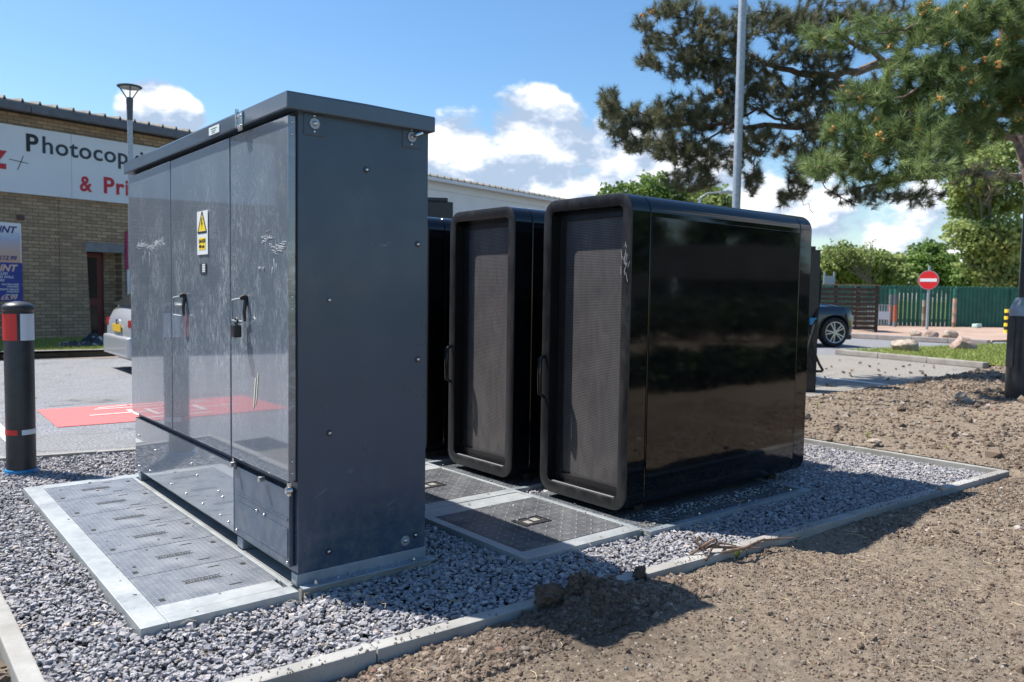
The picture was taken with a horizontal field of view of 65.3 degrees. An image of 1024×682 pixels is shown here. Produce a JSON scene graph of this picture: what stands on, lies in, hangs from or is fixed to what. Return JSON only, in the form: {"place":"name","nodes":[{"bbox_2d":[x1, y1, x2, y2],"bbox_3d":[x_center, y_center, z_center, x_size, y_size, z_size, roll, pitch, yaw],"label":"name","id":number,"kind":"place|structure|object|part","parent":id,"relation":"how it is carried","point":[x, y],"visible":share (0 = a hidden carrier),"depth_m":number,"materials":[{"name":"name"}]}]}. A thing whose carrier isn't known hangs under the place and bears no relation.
{"place":"outdoors","nodes":[
{"label":"outdoors","id":0,"kind":"place"},
{"bbox_2d":[0,336,103,353],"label":"verge","id":1,"kind":"structure","parent":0,"point":[60,351],"depth_m":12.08,"materials":[{"name":"green plant"}]},
{"bbox_2d":[55,332,103,346],"bbox_3d":[-7.041,-0.041,13.328,0.500,0.230,1.002,3,4,38],"label":"plastic sheeting","id":2,"kind":"object","parent":1,"relation":"on","point":[92,339],"visible":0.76,"depth_m":13.22,"materials":[{"name":"plastic"}]},
{"bbox_2d":[116,83,141,293],"bbox_3d":[-6.352,-2.032,13.337,0.390,4.412,0.390,-2,4,-39],"label":"street lamp","id":3,"kind":"object","parent":1,"relation":"on","point":[129,99],"visible":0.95,"depth_m":13.23,"materials":[{"name":"grey metal"}]},
{"bbox_2d":[0,443,996,681],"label":"gravel base","id":4,"kind":"object","parent":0,"point":[163,668],"depth_m":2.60,"materials":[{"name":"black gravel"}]},
{"bbox_2d":[1,301,38,475],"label":"bollard","id":5,"kind":"object","parent":4,"relation":"on","point":[18,331],"visible":0.96,"depth_m":4.42,"materials":[{"name":"black"}]},
{"bbox_2d":[23,474,298,646],"bbox_3d":[-1.398,0.821,3.543,1.022,0.066,2.152,-2,4,-39],"label":"access pit","id":6,"kind":"object","parent":4,"relation":"on","point":[166,586],"visible":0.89,"depth_m":3.03,"materials":[{"name":"metal"}]},
{"bbox_2d":[124,90,434,601],"bbox_3d":[-1.175,-0.008,3.617,0.622,1.760,2.060,-2,4,-39],"label":"electrical cabinet","id":7,"kind":"object","parent":4,"relation":"on","point":[278,255],"visible":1,"depth_m":2.93,"materials":[{"name":"grey metal"}]},
{"bbox_3d":[-1.778,-0.224,3.951,0.026,1.230,0.691,-2,4,-39],"label":"door","id":8,"kind":"part","parent":7,"relation":"part of","materials":[{"name":"grey paint"}]},
{"bbox_3d":[-1.333,-0.184,3.377,0.067,1.230,0.734,-2,4,-39],"label":"door","id":9,"kind":"part","parent":7,"relation":"part of","materials":[{"name":"grey paint"}]},
{"bbox_3d":[-0.922,-0.149,2.878,0.067,1.230,0.533,-2,4,-39],"label":"door","id":10,"kind":"part","parent":7,"relation":"part of","materials":[{"name":"grey paint"}]},
{"bbox_2d":[425,449,455,465],"bbox_3d":[-0.228,0.727,5.493,1.296,0.062,0.700,-2,4,-39],"label":"base frame","id":11,"kind":"object","parent":4,"relation":"on","point":[434,457],"visible":0.08,"depth_m":4.94,"materials":[{"name":"grey concrete"}]},
{"bbox_2d":[425,217,451,453],"bbox_3d":[-0.139,-0.049,5.555,1.551,1.489,0.599,-2,4,-39],"label":"power unit","id":12,"kind":"object","parent":11,"relation":"on","point":[438,302],"visible":0.25,"depth_m":4.91,"materials":[{"name":"black metal"}]},
{"bbox_2d":[441,464,545,491],"bbox_3d":[0.293,0.772,4.861,1.296,0.062,0.700,-2,4,-39],"label":"base frame","id":13,"kind":"object","parent":4,"relation":"on","point":[533,482],"visible":0.13,"depth_m":4.43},
{"bbox_2d":[444,206,545,478],"bbox_3d":[0.381,-0.004,4.923,1.551,1.489,0.599,-2,4,-39],"label":"power unit","id":14,"kind":"object","parent":13,"relation":"on","point":[493,351],"visible":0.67,"depth_m":4.44,"materials":[{"name":"black metal"}]},
{"bbox_2d":[425,462,641,571],"bbox_3d":[-0.500,0.797,4.277,0.667,0.076,2.557,-2,4,-39],"label":"access pit","id":15,"kind":"object","parent":4,"relation":"on","point":[478,522],"visible":0.38,"depth_m":3.60,"materials":[{"name":"metal"}]},
{"bbox_2d":[531,478,810,542],"bbox_3d":[0.846,0.817,4.188,1.296,0.066,0.805,-2,4,-39],"label":"base frame","id":16,"kind":"object","parent":4,"relation":"on","point":[681,520],"visible":0.49,"depth_m":3.93,"materials":[{"name":"concrete"}]},
{"bbox_2d":[537,193,811,510],"bbox_3d":[0.902,0.040,4.290,1.551,1.489,0.599,-2,4,-39],"label":"power unit","id":17,"kind":"object","parent":16,"relation":"on","point":[672,360],"visible":1,"depth_m":3.94,"materials":[{"name":"black plastic"}]},
{"bbox_2d":[0,338,1006,465],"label":"road","id":18,"kind":"structure","parent":0,"point":[73,382],"depth_m":8.00,"materials":[{"name":"asphalt"}]},
{"bbox_2d":[0,424,4,440],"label":"road line","id":19,"kind":"object","parent":18,"relation":"on","point":[2,432],"depth_m":5.76,"materials":[{"name":"white paint"}]},
{"bbox_2d":[1,349,113,357],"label":"kerb","id":20,"kind":"structure","parent":18,"relation":"on","point":[92,353],"depth_m":12.26,"materials":[{"name":"grey concrete"}]},
{"bbox_2d":[0,355,117,359],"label":"road line","id":21,"kind":"object","parent":18,"relation":"on","point":[69,357],"depth_m":12.06,"materials":[{"name":"paint"}]},
{"bbox_2d":[38,404,138,426],"bbox_3d":[-3.243,0.605,6.826,1.300,0.001,1.125,-2,4,-39],"label":"bay marking","id":22,"kind":"object","parent":18,"relation":"on","point":[65,417],"visible":0.6,"depth_m":6.60,"materials":[{"name":"red paint"}]},
{"bbox_2d":[90,405,138,415],"bbox_3d":[-3.072,0.595,6.972,1.119,0.001,0.876,-2,4,-39],"label":"bay symbol","id":23,"kind":"object","parent":18,"relation":"on","point":[130,410],"visible":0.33,"depth_m":6.82,"materials":[{"name":"white paint"}]},
{"bbox_2d":[103,293,131,360],"bbox_3d":[-3.481,-0.294,11.353,3.960,1.260,1.800,-2,4,-38],"label":"parked car","id":24,"kind":"object","parent":18,"relation":"on","point":[117,338],"visible":0.04,"depth_m":10.12,"materials":[{"name":"silver metal"}]},
{"bbox_3d":[-4.786,-0.600,10.315,0.424,0.314,1.125,-2,4,-38],"label":"rear window","id":25,"kind":"part","parent":24,"relation":"part of","materials":[{"name":"grey glass"}]},
{"bbox_2d":[0,95,565,339],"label":"building","id":26,"kind":"structure","parent":18,"relation":"on","point":[74,274],"depth_m":15.25,"materials":[{"name":"brick"}]},
{"bbox_2d":[0,222,22,300],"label":"poster","id":27,"kind":"object","parent":26,"relation":"attached to","point":[11,285],"visible":1,"depth_m":14.35,"materials":[{"name":"blue paper"}]},
{"bbox_2d":[0,123,156,203],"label":"shop sign","id":28,"kind":"object","parent":26,"relation":"attached to","point":[35,161],"visible":0.57,"depth_m":14.91,"materials":[{"name":"white plastic"}]},
{"bbox_2d":[87,252,103,335],"bbox_3d":[-8.350,-0.890,15.836,0.075,1.720,0.480,3,4,38],"label":"door","id":29,"kind":"structure","parent":26,"relation":"in","point":[94,260],"depth_m":15.89,"materials":[{"name":"black wood"}]},
{"bbox_2d":[125,231,128,294],"bbox_3d":[-7.455,-1.474,16.287,0.030,1.460,0.820,3,4,38],"label":"banner","id":30,"kind":"object","parent":26,"relation":"attached to","point":[126,249],"visible":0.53,"depth_m":15.96,"materials":[{"name":"red"}]},
{"bbox_2d":[428,197,452,218],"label":"charge point","id":31,"kind":"structure","parent":18,"relation":"on","point":[440,207],"depth_m":7.77,"materials":[{"name":"black plastic"}]},
{"bbox_2d":[817,303,853,346],"bbox_3d":[5.440,-0.630,18.039,4.160,1.420,1.900,0,3,-9],"label":"parked car","id":32,"kind":"object","parent":18,"relation":"on","point":[835,324],"visible":0.25,"depth_m":17.52,"materials":[{"name":"blue paint"}]},
{"bbox_2d":[851,333,990,343],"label":"kerb","id":33,"kind":"structure","parent":18,"relation":"on","point":[900,337],"depth_m":20.57,"materials":[{"name":"grey concrete"}]},
{"bbox_2d":[0,0,1022,301],"label":"sky","id":34,"kind":"structure","parent":0,"point":[508,87],"materials":[{"name":"blue"}]},
{"bbox_2d":[327,366,1023,681],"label":"soil","id":35,"kind":"structure","parent":0,"point":[787,665],"depth_m":2.75,"materials":[{"name":"brown soil"}]},
{"bbox_2d":[0,381,1022,681],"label":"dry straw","id":36,"kind":"object","parent":35,"relation":"on","point":[666,585],"visible":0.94,"depth_m":3.03,"materials":[{"name":"beige plant"}]},
{"bbox_2d":[0,365,1023,681],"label":"soil crumbs","id":37,"kind":"object","parent":35,"relation":"on","point":[598,607],"visible":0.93,"depth_m":2.71,"materials":[{"name":"brown soil"}]},
{"bbox_2d":[533,582,565,608],"bbox_3d":[0.137,0.842,2.664,0.134,0.077,0.112,1,3,0],"label":"rock","id":38,"kind":"object","parent":35,"relation":"on","point":[550,594],"visible":0.87,"depth_m":2.64,"materials":[{"name":"stone"}]},
{"bbox_2d":[632,565,646,579],"bbox_3d":[0.470,0.845,2.925,0.052,0.050,0.058,4,4,40],"label":"rock","id":39,"kind":"object","parent":35,"relation":"on","point":[639,572],"visible":0.96,"depth_m":2.91,"materials":[{"name":"stone"}]},
{"bbox_2d":[728,535,741,557],"bbox_3d":[0.902,0.842,3.254,0.070,0.093,0.070,3,4,29],"label":"grass tuft","id":40,"kind":"object","parent":35,"relation":"on","point":[736,553],"visible":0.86,"depth_m":3.25,"materials":[{"name":"green plant"}]},
{"bbox_2d":[690,536,800,560],"bbox_3d":[0.974,0.822,3.293,0.589,0.074,0.093,-1,4,-27],"label":"dried root","id":41,"kind":"object","parent":35,"relation":"on","point":[717,545],"visible":1,"depth_m":3.22,"materials":[{"name":"brown wood"}]},
{"bbox_2d":[592,0,1023,213],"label":"pine tree","id":42,"kind":"object","parent":35,"relation":"on","point":[701,55],"visible":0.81,"depth_m":10.54,"materials":[{"name":"green plant"}]},
{"bbox_2d":[867,438,881,443],"bbox_3d":[2.513,0.692,5.544,0.094,0.031,0.080,1,3,0],"label":"boulder","id":43,"kind":"object","parent":35,"relation":"on","point":[875,441],"visible":1,"depth_m":5.52,"materials":[{"name":"stone"}]},
{"bbox_2d":[792,0,1023,196],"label":"pine tree","id":44,"kind":"object","parent":35,"relation":"on","point":[971,25],"visible":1,"depth_m":8.09,"materials":[{"name":"green plant"}]},
{"bbox_2d":[937,485,945,490],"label":"boulder","id":45,"kind":"object","parent":35,"relation":"on","point":[941,487],"visible":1,"depth_m":4.18,"materials":[{"name":"stone"}]},
{"bbox_2d":[954,392,967,399],"bbox_3d":[4.543,0.552,8.098,0.137,0.076,0.111,1,3,0],"label":"boulder","id":46,"kind":"object","parent":35,"relation":"on","point":[960,395],"visible":0.87,"depth_m":8.07,"materials":[{"name":"stone"}]},
{"bbox_2d":[961,398,973,403],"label":"boulder","id":47,"kind":"object","parent":35,"relation":"on","point":[964,400],"visible":0.8,"depth_m":7.76,"materials":[{"name":"stone"}]},
{"bbox_2d":[1004,200,1023,398],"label":"lamp column","id":48,"kind":"structure","parent":35,"relation":"on","point":[1014,377],"depth_m":8.16,"materials":[{"name":"black metal"}]},
{"bbox_2d":[1005,318,1015,367],"bbox_3d":[5.120,0.019,8.210,0.016,0.500,0.100,1,3,-6],"label":"access door","id":49,"kind":"structure","parent":48,"relation":"in","point":[1011,325],"depth_m":8.20,"materials":[{"name":"black paint"}]},
{"bbox_2d":[699,191,731,202],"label":"lamp column","id":50,"kind":"structure","parent":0,"point":[719,192],"depth_m":33.67,"materials":[{"name":"grey metal"}]},
{"bbox_2d":[806,355,998,395],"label":"car park","id":51,"kind":"structure","parent":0,"point":[863,371],"depth_m":11.72,"materials":[{"name":"grey asphalt"}]},
{"bbox_2d":[732,0,746,207],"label":"lamp column","id":52,"kind":"structure","parent":51,"relation":"on","point":[739,107],"depth_m":8.24,"materials":[{"name":"grey metal"}]},
{"bbox_2d":[806,246,823,391],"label":"charge point","id":53,"kind":"structure","parent":51,"relation":"on","point":[815,299],"depth_m":8.97,"materials":[{"name":"black plastic"}]},
{"bbox_2d":[825,382,836,386],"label":"boulder","id":54,"kind":"object","parent":51,"relation":"on","point":[830,384],"visible":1,"depth_m":9.04,"materials":[{"name":"stone"}]},
{"bbox_2d":[816,376,889,384],"bbox_3d":[4.298,0.501,10.499,0.110,0.001,1.386,-1,4,-30],"label":"road line","id":55,"kind":"object","parent":51,"relation":"on","point":[854,380],"visible":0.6,"depth_m":10.29,"materials":[{"name":"white paint"}]},
{"bbox_2d":[835,349,989,368],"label":"kerb","id":56,"kind":"structure","parent":51,"relation":"on","point":[950,362],"depth_m":13.65,"materials":[{"name":"concrete"}]},
{"bbox_2d":[805,301,1005,469],"bbox_3d":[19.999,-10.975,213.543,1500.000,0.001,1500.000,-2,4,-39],"label":"ground","id":57,"kind":"structure","parent":0,"point":[902,322],"depth_m":54.58,"materials":[{"name":"green"}]},
{"bbox_2d":[0,591,44,681],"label":"edging kerb","id":58,"kind":"structure","parent":57,"relation":"on","point":[17,658],"depth_m":2.25,"materials":[{"name":"concrete"}]},
{"bbox_2d":[0,448,135,460],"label":"edging kerb","id":59,"kind":"structure","parent":57,"relation":"on","point":[60,454],"depth_m":4.97,"materials":[{"name":"concrete"}]},
{"bbox_2d":[227,470,1009,681],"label":"edging kerb","id":60,"kind":"structure","parent":57,"relation":"on","point":[336,665],"depth_m":2.53,"materials":[{"name":"concrete"}]},
{"bbox_2d":[596,169,690,200],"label":"tree","id":61,"kind":"object","parent":57,"relation":"on","point":[646,187],"visible":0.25,"depth_m":50.71,"materials":[{"name":"green plant"}]},
{"bbox_2d":[680,183,731,206],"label":"tree","id":62,"kind":"object","parent":57,"relation":"on","point":[718,199],"visible":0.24,"depth_m":51.11,"materials":[{"name":"green plant"}]},
{"bbox_2d":[818,239,875,286],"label":"tree","id":63,"kind":"object","parent":57,"relation":"on","point":[845,275],"visible":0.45,"depth_m":44.93,"materials":[{"name":"green plant"}]},
{"bbox_2d":[820,239,895,301],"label":"sapling","id":64,"kind":"object","parent":57,"relation":"on","point":[867,278],"visible":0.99,"depth_m":43.98,"materials":[{"name":"green plant"}]},
{"bbox_2d":[860,245,918,298],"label":"tree","id":65,"kind":"object","parent":57,"relation":"on","point":[897,272],"visible":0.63,"depth_m":45.81,"materials":[{"name":"green plant"}]},
{"bbox_2d":[804,437,1006,473],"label":"edging kerb","id":66,"kind":"structure","parent":57,"relation":"on","point":[923,459],"depth_m":5.30,"materials":[{"name":"concrete"}]},
{"bbox_2d":[902,237,963,296],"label":"tree","id":67,"kind":"object","parent":57,"relation":"on","point":[937,257],"visible":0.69,"depth_m":49.03,"materials":[{"name":"green plant"}]},
{"bbox_2d":[946,259,1019,286],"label":"tree","id":68,"kind":"object","parent":57,"relation":"on","point":[956,280],"visible":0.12,"depth_m":44.14,"materials":[{"name":"green plant"}]},
{"bbox_2d":[848,342,1006,365],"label":"grass","id":69,"kind":"structure","parent":0,"point":[985,353],"depth_m":14.87,"materials":[{"name":"green plant"}]},
{"bbox_2d":[851,323,1006,341],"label":"paved island","id":70,"kind":"structure","parent":0,"point":[990,333],"depth_m":26.54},
{"bbox_2d":[823,272,834,286],"bbox_3d":[13.076,-1.785,33.031,0.460,2.150,0.050,1,3,0],"label":"stillage frame","id":71,"kind":"object","parent":70,"relation":"on","point":[828,279],"visible":0.45,"depth_m":32.96,"materials":[{"name":"grey metal"}]},
{"bbox_2d":[820,284,880,331],"bbox_3d":[10.288,-1.079,26.089,2.650,1.525,1.920,1,3,6],"label":"slatted screen","id":72,"kind":"object","parent":70,"relation":"on","point":[859,323],"visible":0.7,"depth_m":25.09,"materials":[{"name":"brown wood"}]},
{"bbox_2d":[821,285,896,325],"bbox_3d":[13.667,-1.432,31.682,3.124,1.620,0.160,1,3,0],"label":"palisade fence","id":73,"kind":"object","parent":70,"relation":"on","point":[883,292],"visible":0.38,"depth_m":31.60,"materials":[{"name":"green metal"}]},
{"bbox_2d":[867,305,890,325],"bbox_3d":[13.553,-0.961,29.498,0.850,0.770,0.050,1,3,0],"label":"crowd barrier","id":74,"kind":"object","parent":70,"relation":"on","point":[884,315],"visible":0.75,"depth_m":29.48,"materials":[{"name":"grey metal"}]},
{"bbox_2d":[888,289,892,324],"bbox_3d":[14.651,-1.289,30.976,0.110,1.447,0.110,-2,4,-39],"label":"marker post","id":75,"kind":"object","parent":70,"relation":"on","point":[890,296],"visible":0.77,"depth_m":30.94,"materials":[{"name":"grey paint"}]},
{"bbox_2d":[892,289,897,326],"bbox_3d":[14.610,-1.261,30.477,0.140,1.447,0.140,-2,4,-39],"label":"marker post","id":76,"kind":"object","parent":70,"relation":"on","point":[895,303],"visible":1,"depth_m":30.43,"materials":[{"name":"orange"}]},
{"bbox_2d":[896,285,924,325],"bbox_3d":[15.731,-1.401,31.688,1.162,1.620,0.160,1,3,0],"label":"palisade fence","id":77,"kind":"object","parent":70,"relation":"on","point":[915,304],"visible":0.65,"depth_m":31.63,"materials":[{"name":"green metal"}]},
{"bbox_2d":[910,331,921,335],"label":"boulder","id":78,"kind":"object","parent":70,"relation":"on","point":[915,333],"visible":0.66,"depth_m":21.81,"materials":[{"name":"stone"}]},
{"bbox_2d":[921,293,925,326],"bbox_3d":[15.951,-1.195,30.982,0.120,1.297,0.120,-2,4,-39],"label":"marker post","id":79,"kind":"object","parent":70,"relation":"on","point":[923,310],"visible":1,"depth_m":30.94,"materials":[{"name":"brown wood"}]},
{"bbox_2d":[918,266,938,329],"bbox_3d":[14.584,-1.514,28.026,0.670,2.237,0.118,4,4,41],"label":"road sign","id":80,"kind":"object","parent":70,"relation":"on","point":[928,280],"visible":1,"depth_m":27.99,"materials":[{"name":"red metal"}]},
{"bbox_2d":[921,330,938,336],"bbox_3d":[11.160,-0.179,21.329,0.434,0.224,0.360,2,4,23],"label":"boulder","id":81,"kind":"object","parent":70,"relation":"on","point":[926,333],"visible":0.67,"depth_m":21.22,"materials":[{"name":"beige stone"}]},
{"bbox_2d":[925,286,954,326],"bbox_3d":[16.894,-1.384,31.691,1.184,1.620,0.160,1,3,0],"label":"palisade fence","id":82,"kind":"object","parent":70,"relation":"on","point":[947,297],"visible":0.78,"depth_m":31.63,"materials":[{"name":"green metal"}]},
{"bbox_2d":[941,330,958,337],"bbox_3d":[11.982,-0.195,21.873,0.429,0.217,0.351,1,3,0],"label":"boulder","id":83,"kind":"object","parent":70,"relation":"on","point":[950,334],"visible":0.91,"depth_m":21.73,"materials":[{"name":"stone"}]},
{"bbox_2d":[951,289,957,326],"bbox_3d":[17.144,-1.277,30.977,0.150,1.497,0.150,-2,4,-39],"label":"marker post","id":84,"kind":"object","parent":70,"relation":"on","point":[954,307],"visible":0.98,"depth_m":30.93,"materials":[{"name":"brown wood"}]},
{"bbox_2d":[972,324,981,327],"bbox_3d":[17.887,-0.583,30.765,0.500,0.160,0.200,-2,4,-39],"label":"litter bag","id":85,"kind":"object","parent":70,"relation":"on","point":[976,325],"visible":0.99,"depth_m":30.63,"materials":[{"name":"green"}]},
{"bbox_2d":[937,130,1023,287],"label":"leafy tree","id":86,"kind":"object","parent":70,"relation":"on","point":[986,240],"visible":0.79,"depth_m":36.43,"materials":[{"name":"green plant"}]},
{"bbox_2d":[955,286,1010,326],"bbox_3d":[18.632,-1.358,31.696,2.133,1.620,0.160,1,3,0],"label":"palisade fence","id":87,"kind":"object","parent":70,"relation":"on","point":[985,306],"visible":0.83,"depth_m":31.63,"materials":[{"name":"green metal"}]},
{"bbox_2d":[1003,309,1008,332],"bbox_3d":[16.111,-0.642,26.006,0.190,0.777,0.190,-2,4,-39],"label":"marker post","id":88,"kind":"object","parent":70,"relation":"on","point":[1006,313],"visible":0.51,"depth_m":25.96,"materials":[{"name":"yellow"}]},
{"bbox_2d":[1009,287,1018,307],"bbox_3d":[21.817,-1.310,31.704,4.348,1.620,0.160,1,3,0],"label":"palisade fence","id":89,"kind":"object","parent":70,"relation":"on","point":[1013,295],"visible":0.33,"depth_m":31.61,"materials":[{"name":"green metal"}]},
{"label":"verge","id":90,"kind":"structure","parent":0,"visible":0},
{"bbox_2d":[890,339,918,351],"bbox_3d":[7.539,0.095,15.368,0.470,0.268,0.492,1,3,0],"label":"boulder","id":91,"kind":"object","parent":90,"relation":"on","point":[906,344],"visible":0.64,"depth_m":15.20,"materials":[{"name":"stone"}]},
{"bbox_2d":[949,336,977,349],"bbox_3d":[9.127,0.048,16.192,0.502,0.315,0.423,1,3,0],"label":"boulder","id":92,"kind":"object","parent":90,"relation":"on","point":[960,342],"visible":0.68,"depth_m":16.04,"materials":[{"name":"beige stone"}]}
]}

